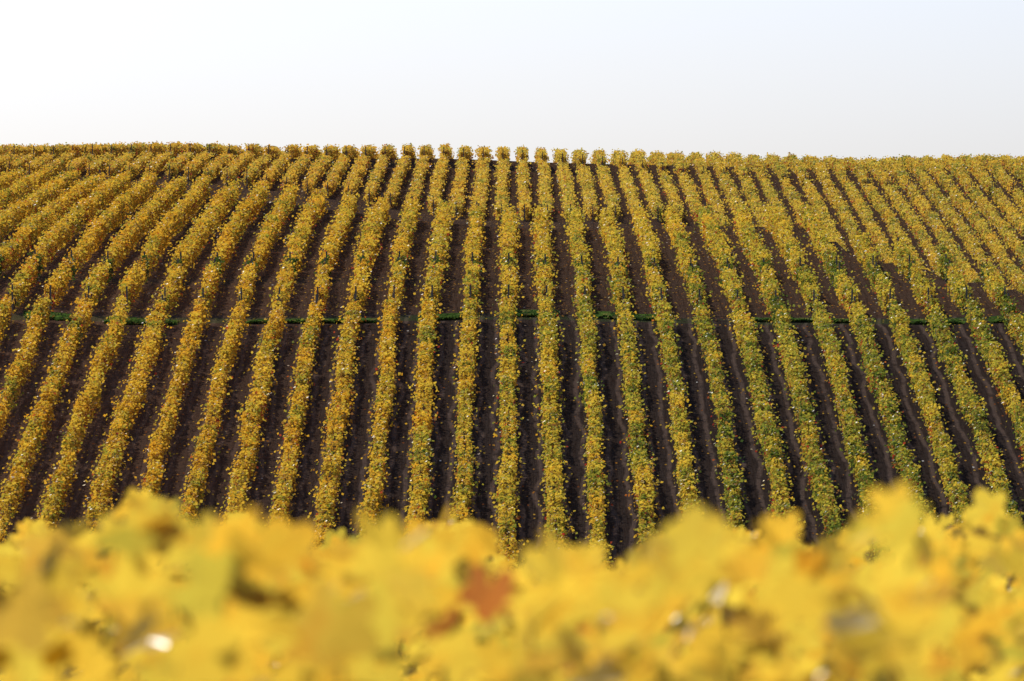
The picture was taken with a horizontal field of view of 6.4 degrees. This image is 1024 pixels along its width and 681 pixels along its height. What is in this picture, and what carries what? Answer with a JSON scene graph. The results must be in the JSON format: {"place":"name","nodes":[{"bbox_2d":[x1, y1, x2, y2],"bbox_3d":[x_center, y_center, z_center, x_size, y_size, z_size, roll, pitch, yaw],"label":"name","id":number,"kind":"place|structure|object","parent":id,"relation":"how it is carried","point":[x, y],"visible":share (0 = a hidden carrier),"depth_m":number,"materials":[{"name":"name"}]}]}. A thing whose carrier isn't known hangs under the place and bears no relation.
{"place":"outdoors","nodes":[
{"label":"outdoors","id":0,"kind":"place"},
{"bbox_2d":[0,157,1023,679],"bbox_3d":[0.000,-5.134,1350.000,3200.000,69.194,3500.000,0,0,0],"label":"hillside terrain","id":1,"kind":"structure","parent":0,"point":[622,525],"depth_m":497.65,"materials":[{"name":"soil"}]},
{"bbox_2d":[61,585,944,680],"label":"vine canes","id":2,"kind":"object","parent":1,"relation":"on","point":[531,646],"visible":0.08,"depth_m":17.52,"materials":[{"name":"brown wood"}]},
{"bbox_2d":[0,482,1023,680],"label":"vine","id":3,"kind":"object","parent":2,"relation":"on","point":[238,590],"visible":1,"depth_m":15.03,"materials":[{"name":"yellow plant"}]},
{"bbox_2d":[5,143,1015,260],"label":"vine trellis posts","id":4,"kind":"object","parent":1,"relation":"on","point":[326,153],"visible":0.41,"depth_m":989.05,"materials":[{"name":"brown wood"}]},
{"bbox_2d":[0,187,1020,546],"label":"vine trunks","id":5,"kind":"object","parent":1,"relation":"on","point":[388,365],"visible":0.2,"depth_m":512.83,"materials":[{"name":"brown wood"}]},
{"bbox_2d":[0,166,1022,658],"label":"row of grapevines","id":6,"kind":"object","parent":1,"relation":"on","point":[508,322],"visible":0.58,"depth_m":527.70,"materials":[{"name":"yellow plant"}]},
{"bbox_2d":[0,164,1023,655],"bbox_3d":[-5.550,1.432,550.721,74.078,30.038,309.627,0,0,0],"label":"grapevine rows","id":7,"kind":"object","parent":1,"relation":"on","point":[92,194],"visible":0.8,"depth_m":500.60,"materials":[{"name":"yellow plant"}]},
{"bbox_2d":[0,141,1023,292],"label":"vine leaves","id":8,"kind":"object","parent":1,"relation":"on","point":[196,158],"visible":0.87,"depth_m":976.94,"materials":[{"name":"yellow plant"}]},
{"bbox_2d":[2,152,1023,293],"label":"vine trunks","id":9,"kind":"object","parent":1,"relation":"on","point":[500,217],"visible":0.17,"depth_m":1005.61,"materials":[{"name":"brown wood"}]},
{"bbox_2d":[23,309,1023,324],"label":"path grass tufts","id":10,"kind":"object","parent":1,"relation":"on","point":[59,316],"visible":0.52,"depth_m":524.32,"materials":[{"name":"green plant"}]},
{"bbox_2d":[0,0,1023,163],"label":"sky","id":11,"kind":"structure","parent":0,"point":[857,79],"materials":[{"name":"white"}]}
]}

